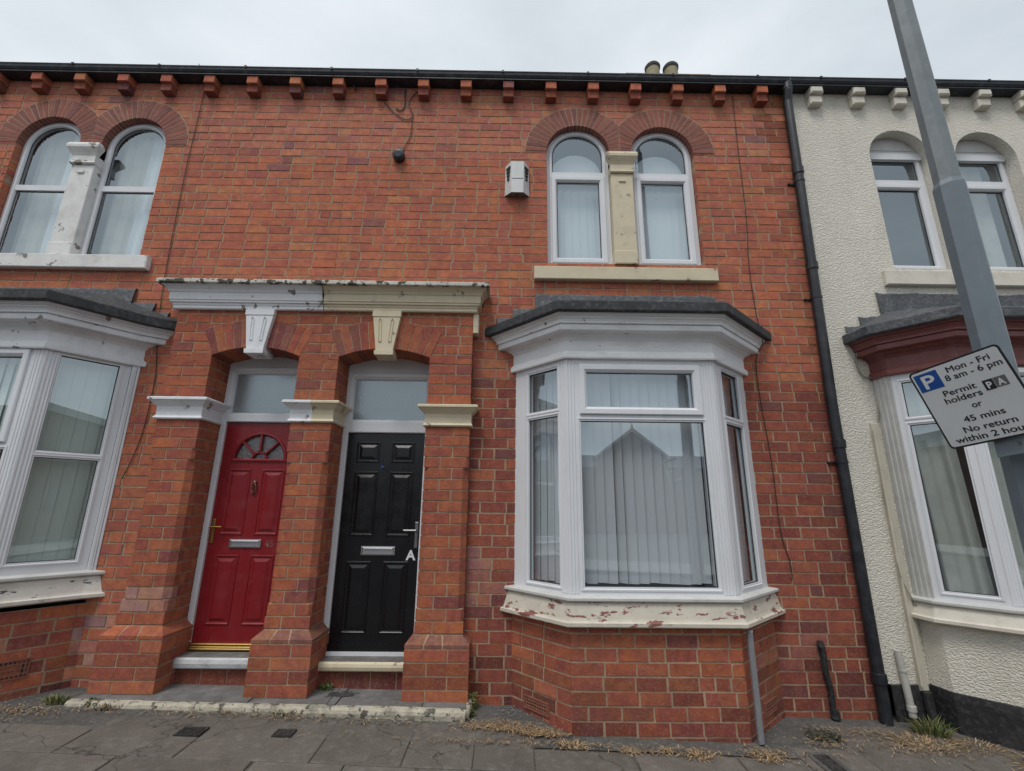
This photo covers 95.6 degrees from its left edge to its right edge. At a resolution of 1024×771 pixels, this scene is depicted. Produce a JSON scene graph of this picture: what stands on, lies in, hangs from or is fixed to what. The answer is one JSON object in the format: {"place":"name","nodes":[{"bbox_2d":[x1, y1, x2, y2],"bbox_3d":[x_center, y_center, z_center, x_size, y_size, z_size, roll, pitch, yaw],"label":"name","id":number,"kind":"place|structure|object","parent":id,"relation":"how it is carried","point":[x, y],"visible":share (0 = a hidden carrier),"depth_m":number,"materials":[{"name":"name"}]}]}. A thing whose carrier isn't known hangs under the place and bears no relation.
{"place":"outdoors","nodes":[
{"label":"outdoors","id":0,"kind":"place"},
{"bbox_2d":[269,710,291,717],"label":"weed","id":1,"kind":"object","parent":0,"point":[281,713],"visible":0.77,"depth_m":3.41,"materials":[{"name":"green plant"}]},
{"bbox_2d":[324,691,354,697],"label":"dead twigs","id":2,"kind":"object","parent":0,"point":[344,694],"visible":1,"depth_m":3.67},
{"bbox_2d":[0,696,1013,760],"bbox_3d":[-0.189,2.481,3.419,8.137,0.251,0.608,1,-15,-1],"label":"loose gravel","id":3,"kind":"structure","parent":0,"point":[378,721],"depth_m":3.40,"materials":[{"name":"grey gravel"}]},
{"bbox_2d":[0,679,1023,770],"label":"pavement","id":4,"kind":"structure","parent":0,"point":[230,743],"depth_m":3.03,"materials":[{"name":"grey concrete"}]},
{"bbox_2d":[0,72,355,701],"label":"terraced house","id":5,"kind":"structure","parent":4,"relation":"on","point":[151,572],"depth_m":4.36,"materials":[{"name":"brick"}]},
{"bbox_2d":[0,122,80,252],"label":"window","id":6,"kind":"structure","parent":5,"relation":"in","point":[46,191],"depth_m":5.08,"materials":[{"name":"white glass"}]},
{"bbox_2d":[0,348,140,575],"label":"bay window","id":7,"kind":"structure","parent":5,"relation":"in","point":[31,398],"depth_m":3.96,"materials":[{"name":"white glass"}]},
{"bbox_2d":[80,124,165,254],"bbox_3d":[-4.119,-2.091,5.064,0.682,1.701,0.176,1,-15,-1],"label":"window","id":8,"kind":"structure","parent":5,"relation":"in","point":[133,192],"depth_m":5.08,"materials":[{"name":"white glass"}]},
{"bbox_2d":[122,64,203,478],"bbox_3d":[-3.455,-1.354,4.673,0.114,4.502,0.207,-12,-20,41],"label":"cable","id":9,"kind":"object","parent":5,"relation":"attached to","point":[164,277],"visible":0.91,"depth_m":4.67,"materials":[{"name":"black plastic"}]},
{"bbox_2d":[191,423,289,642],"bbox_3d":[-2.411,1.294,4.249,0.707,1.923,0.105,1,-15,-1],"label":"front door","id":10,"kind":"structure","parent":5,"relation":"in","point":[235,592],"depth_m":4.23,"materials":[{"name":"red paint"}]},
{"bbox_2d":[0,62,789,94],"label":"gutter","id":11,"kind":"object","parent":5,"relation":"attached to","point":[368,77],"visible":0.82,"depth_m":5.18,"materials":[{"name":"black plastic"}]},
{"bbox_2d":[173,726,209,738],"bbox_3d":[-2.157,2.333,3.125,0.170,0.024,0.120,1,-15,-1],"label":"access cover","id":12,"kind":"object","parent":4,"relation":"on","point":[193,731],"visible":1,"depth_m":3.12,"materials":[{"name":"metal"}]},
{"bbox_2d":[271,729,296,737],"bbox_3d":[-1.548,2.367,3.155,0.130,0.022,0.100,1,-15,-1],"label":"access cover","id":13,"kind":"object","parent":4,"relation":"on","point":[283,733],"visible":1,"depth_m":3.15,"materials":[{"name":"metal"}]},
{"bbox_2d":[0,687,963,764],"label":"tarmac strip","id":14,"kind":"object","parent":4,"relation":"on","point":[790,727],"visible":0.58,"depth_m":3.35,"materials":[{"name":"grey asphalt"}]},
{"bbox_2d":[39,693,72,705],"bbox_3d":[-3.399,2.335,3.468,0.258,0.071,0.142,1,-15,-1],"label":"grass tuft","id":15,"kind":"object","parent":14,"relation":"on","point":[56,699],"visible":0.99,"depth_m":3.46,"materials":[{"name":"green plant"}]},
{"bbox_2d":[86,697,103,706],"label":"weed","id":16,"kind":"object","parent":14,"relation":"on","point":[89,702],"visible":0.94,"depth_m":3.44,"materials":[{"name":"green plant"}]},
{"bbox_2d":[92,702,118,711],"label":"weed","id":17,"kind":"object","parent":14,"relation":"on","point":[106,707],"visible":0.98,"depth_m":3.39,"materials":[{"name":"green plant"}]},
{"bbox_2d":[64,684,473,722],"bbox_3d":[-1.807,2.514,3.665,2.995,0.200,0.533,1,-15,-1],"label":"porch step","id":18,"kind":"object","parent":14,"relation":"on","point":[374,703],"visible":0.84,"depth_m":3.48,"materials":[{"name":"concrete"}]},
{"bbox_2d":[318,682,333,690],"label":"weed","id":19,"kind":"object","parent":18,"relation":"on","point":[323,687],"visible":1,"depth_m":3.76,"materials":[{"name":"green plant"}]},
{"bbox_2d":[468,706,477,717],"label":"weed","id":20,"kind":"object","parent":14,"relation":"on","point":[472,712],"visible":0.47,"depth_m":3.52,"materials":[{"name":"green plant"}]},
{"bbox_2d":[468,692,483,709],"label":"weed","id":21,"kind":"object","parent":14,"relation":"on","point":[474,701],"visible":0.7,"depth_m":3.65,"materials":[{"name":"green plant"}]},
{"bbox_2d":[553,738,591,749],"bbox_3d":[0.413,2.443,3.167,0.288,0.026,0.188,1,-15,-1],"label":"dry grass tuft","id":22,"kind":"object","parent":14,"relation":"on","point":[561,741],"visible":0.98,"depth_m":3.16,"materials":[{"name":"beige plant"}]},
{"bbox_2d":[664,746,675,752],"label":"dry grass tuft","id":23,"kind":"object","parent":14,"relation":"on","point":[669,749],"visible":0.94,"depth_m":3.14,"materials":[{"name":"beige plant"}]},
{"bbox_2d":[800,728,850,742],"bbox_3d":[2.311,2.581,3.419,0.354,0.049,0.222,6,-16,-20],"label":"weed","id":24,"kind":"object","parent":14,"relation":"on","point":[820,732],"visible":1,"depth_m":3.41,"materials":[{"name":"green plant"}]},
{"bbox_2d":[0,702,1014,770],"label":"straw litter","id":25,"kind":"object","parent":4,"relation":"on","point":[537,731],"visible":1,"depth_m":3.30,"materials":[{"name":"plant"}]},
{"bbox_2d":[243,60,878,742],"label":"terraced house","id":26,"kind":"structure","parent":4,"relation":"on","point":[531,468],"depth_m":4.16,"materials":[{"name":"brick"}]},
{"bbox_2d":[327,433,424,651],"bbox_3d":[-1.215,1.377,4.241,0.742,1.883,0.106,1,-15,-1],"label":"front door","id":27,"kind":"structure","parent":26,"relation":"in","point":[373,609],"depth_m":4.23,"materials":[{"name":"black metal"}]},
{"bbox_2d":[392,147,404,162],"bbox_3d":[-1.223,-2.490,5.003,0.142,0.165,0.100,1,-15,-1],"label":"security camera","id":28,"kind":"object","parent":26,"relation":"attached to","point":[398,155],"visible":1,"depth_m":4.96,"materials":[{"name":"black plastic"}]},
{"bbox_2d":[385,102,411,119],"bbox_3d":[-1.267,-3.062,5.183,0.327,0.238,0.009,1,-15,-1],"label":"cable","id":29,"kind":"object","parent":26,"relation":"attached to","point":[396,114],"visible":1,"depth_m":5.17,"materials":[{"name":"black plastic"}]},
{"bbox_2d":[396,90,405,110],"bbox_3d":[-1.247,-3.209,5.222,0.107,0.290,0.012,1,-15,-1],"label":"cable","id":30,"kind":"object","parent":26,"relation":"attached to","point":[404,103],"visible":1,"depth_m":5.20,"materials":[{"name":"black plastic"}]},
{"bbox_2d":[403,91,417,148],"bbox_3d":[-1.134,-2.941,5.153,0.138,0.824,0.008,1,-15,-1],"label":"cable","id":31,"kind":"object","parent":26,"relation":"attached to","point":[412,119],"visible":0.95,"depth_m":5.16,"materials":[{"name":"black plastic"}]},
{"bbox_2d":[505,161,528,196],"bbox_3d":[0.054,-2.212,4.935,0.260,0.436,0.098,1,-15,-1],"label":"alarm box","id":32,"kind":"object","parent":26,"relation":"attached to","point":[516,178],"visible":1,"depth_m":4.91,"materials":[{"name":"plastic"}]},
{"bbox_2d":[546,131,612,263],"bbox_3d":[0.716,-2.033,5.094,0.682,1.701,0.183,1,-15,-1],"label":"window","id":33,"kind":"structure","parent":26,"relation":"in","point":[569,175],"depth_m":5.07,"materials":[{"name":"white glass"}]},
{"bbox_2d":[514,359,767,595],"bbox_3d":[1.120,0.757,4.044,2.210,1.920,0.585,1,-15,-1],"label":"bay window","id":34,"kind":"structure","parent":26,"relation":"in","point":[663,402],"depth_m":3.92,"materials":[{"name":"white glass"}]},
{"bbox_2d":[631,133,700,264],"bbox_3d":[1.641,-2.022,5.102,0.682,1.701,0.183,1,-15,-1],"label":"window","id":35,"kind":"structure","parent":26,"relation":"in","point":[664,201],"depth_m":5.08,"materials":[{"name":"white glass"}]},
{"bbox_2d":[746,630,764,744],"bbox_3d":[1.763,2.176,3.360,0.040,0.730,0.032,1,-15,-1],"label":"conduit","id":36,"kind":"object","parent":26,"relation":"attached to","point":[755,691],"visible":0.91,"depth_m":3.35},
{"bbox_2d":[732,96,791,580],"bbox_3d":[2.424,-0.814,4.627,0.140,5.151,0.039,1,-15,-1],"label":"cable","id":37,"kind":"object","parent":26,"relation":"attached to","point":[757,353],"visible":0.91,"depth_m":4.47,"materials":[{"name":"black plastic"}]},
{"bbox_2d":[816,640,840,720],"bbox_3d":[2.577,2.401,3.784,0.097,0.574,0.072,-5,-16,21],"label":"pipe stub","id":38,"kind":"object","parent":26,"relation":"attached to","point":[834,711],"visible":1,"depth_m":3.77,"materials":[{"name":"black plastic"}]},
{"bbox_2d":[781,80,893,726],"bbox_3d":[3.011,-0.345,4.461,0.218,6.310,0.150,1,-15,-1],"label":"drainpipe","id":39,"kind":"object","parent":26,"relation":"attached to","point":[879,678],"visible":0.95,"depth_m":4.25,"materials":[{"name":"black plastic"}]},
{"bbox_2d":[618,746,640,756],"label":"dry grass tuft","id":40,"kind":"object","parent":4,"relation":"on","point":[637,751],"visible":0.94,"depth_m":3.11,"materials":[{"name":"beige plant"}]},
{"bbox_2d":[676,746,721,761],"bbox_3d":[1.249,2.459,3.092,0.329,0.028,0.232,1,-15,-1],"label":"dry grass tuft","id":41,"kind":"object","parent":4,"relation":"on","point":[701,757],"visible":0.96,"depth_m":3.09,"materials":[{"name":"beige plant"}]},
{"bbox_2d":[742,749,785,763],"bbox_3d":[1.699,2.483,3.113,0.248,0.026,0.232,10,-18,-33],"label":"dry grass tuft","id":42,"kind":"object","parent":4,"relation":"on","point":[769,758],"visible":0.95,"depth_m":3.10,"materials":[{"name":"beige plant"}]},
{"bbox_2d":[805,752,851,770],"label":"cover surround","id":43,"kind":"object","parent":4,"relation":"on","point":[817,761],"visible":0.88,"depth_m":3.09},
{"bbox_2d":[813,755,846,770],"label":"access cover","id":44,"kind":"object","parent":4,"relation":"on","point":[830,763],"visible":0.94,"depth_m":3.05,"materials":[{"name":"metal"}]},
{"bbox_2d":[878,729,959,753],"bbox_3d":[3.006,2.608,3.396,0.649,0.030,0.404,1,-15,-1],"label":"dry grass tuft","id":45,"kind":"object","parent":4,"relation":"on","point":[925,739],"visible":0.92,"depth_m":3.40,"materials":[{"name":"beige plant"}]},
{"bbox_2d":[902,712,959,738],"bbox_3d":[3.211,2.598,3.562,0.442,0.138,0.280,1,-15,-1],"label":"grass tuft","id":46,"kind":"object","parent":4,"relation":"on","point":[930,728],"visible":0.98,"depth_m":3.54,"materials":[{"name":"green plant"}]},
{"bbox_2d":[887,0,1023,552],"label":"lamp post","id":47,"kind":"object","parent":4,"relation":"on","point":[984,319],"visible":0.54,"depth_m":2.27,"materials":[{"name":"grey metal"}]},
{"bbox_2d":[909,344,1023,456],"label":"parking sign","id":48,"kind":"object","parent":47,"relation":"attached to","point":[975,397],"visible":1,"depth_m":1.95,"materials":[{"name":"white metal"}]},
{"bbox_2d":[943,736,1014,753],"bbox_3d":[3.378,2.623,3.388,0.462,0.025,0.296,1,-15,-1],"label":"dry grass tuft","id":49,"kind":"object","parent":4,"relation":"on","point":[989,749],"visible":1,"depth_m":3.38,"materials":[{"name":"beige plant"}]},
{"bbox_2d":[995,749,1023,769],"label":"dry grass tuft","id":50,"kind":"object","parent":4,"relation":"on","point":[1014,758],"visible":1,"depth_m":3.23,"materials":[{"name":"beige plant"}]},
{"bbox_2d":[0,0,1023,80],"label":"sky","id":51,"kind":"structure","parent":0,"point":[963,39],"materials":[{"name":"grey"}]},
{"bbox_2d":[888,692,894,707],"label":"ground","id":52,"kind":"structure","parent":0,"point":[891,700],"depth_m":5.13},
{"bbox_2d":[792,86,1023,751],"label":"terraced house","id":53,"kind":"structure","parent":52,"relation":"on","point":[894,316],"depth_m":4.28,"materials":[{"name":"paint"}]},
{"bbox_2d":[855,352,878,420],"bbox_3d":[3.407,-0.076,4.442,0.184,0.852,0.012,1,-15,-1],"label":"cable","id":54,"kind":"object","parent":53,"relation":"attached to","point":[865,377],"visible":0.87,"depth_m":4.44,"materials":[{"name":"plastic"}]},
{"bbox_2d":[880,474,916,606],"bbox_3d":[3.453,1.372,3.967,0.312,1.335,0.084,-11,-19,37],"label":"cable","id":55,"kind":"object","parent":53,"relation":"attached to","point":[897,563],"visible":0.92,"depth_m":3.98,"materials":[{"name":"white plastic"}]},
{"bbox_2d":[869,423,937,727],"bbox_3d":[3.360,1.548,3.997,0.091,2.481,0.078,1,-15,-1],"label":"conduit","id":56,"kind":"object","parent":53,"relation":"attached to","point":[920,671],"visible":0.85,"depth_m":3.98,"materials":[{"name":"beige plastic"}]},
{"bbox_2d":[894,649,917,718],"bbox_3d":[3.197,2.416,3.768,0.085,0.483,0.066,1,-15,-1],"label":"pipe stub","id":57,"kind":"object","parent":53,"relation":"attached to","point":[911,707],"visible":0.98,"depth_m":3.75,"materials":[{"name":"white plastic"}]},
{"bbox_2d":[790,76,1023,97],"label":"gutter","id":58,"kind":"object","parent":53,"relation":"attached to","point":[887,86],"visible":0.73,"depth_m":5.21,"materials":[{"name":"black plastic"}]},
{"bbox_2d":[870,139,946,268],"bbox_3d":[4.275,-1.987,5.132,0.682,1.701,0.100,1,-15,-1],"label":"window","id":59,"kind":"structure","parent":53,"relation":"in","point":[882,151],"depth_m":5.17,"materials":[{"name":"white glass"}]},
{"bbox_2d":[872,366,1023,606],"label":"bay window","id":60,"kind":"structure","parent":53,"relation":"in","point":[945,557],"depth_m":3.89,"materials":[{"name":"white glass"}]},
{"bbox_2d":[955,140,1023,269],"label":"window","id":61,"kind":"structure","parent":53,"relation":"in","point":[970,154],"depth_m":5.20,"materials":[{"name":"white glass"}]}
]}

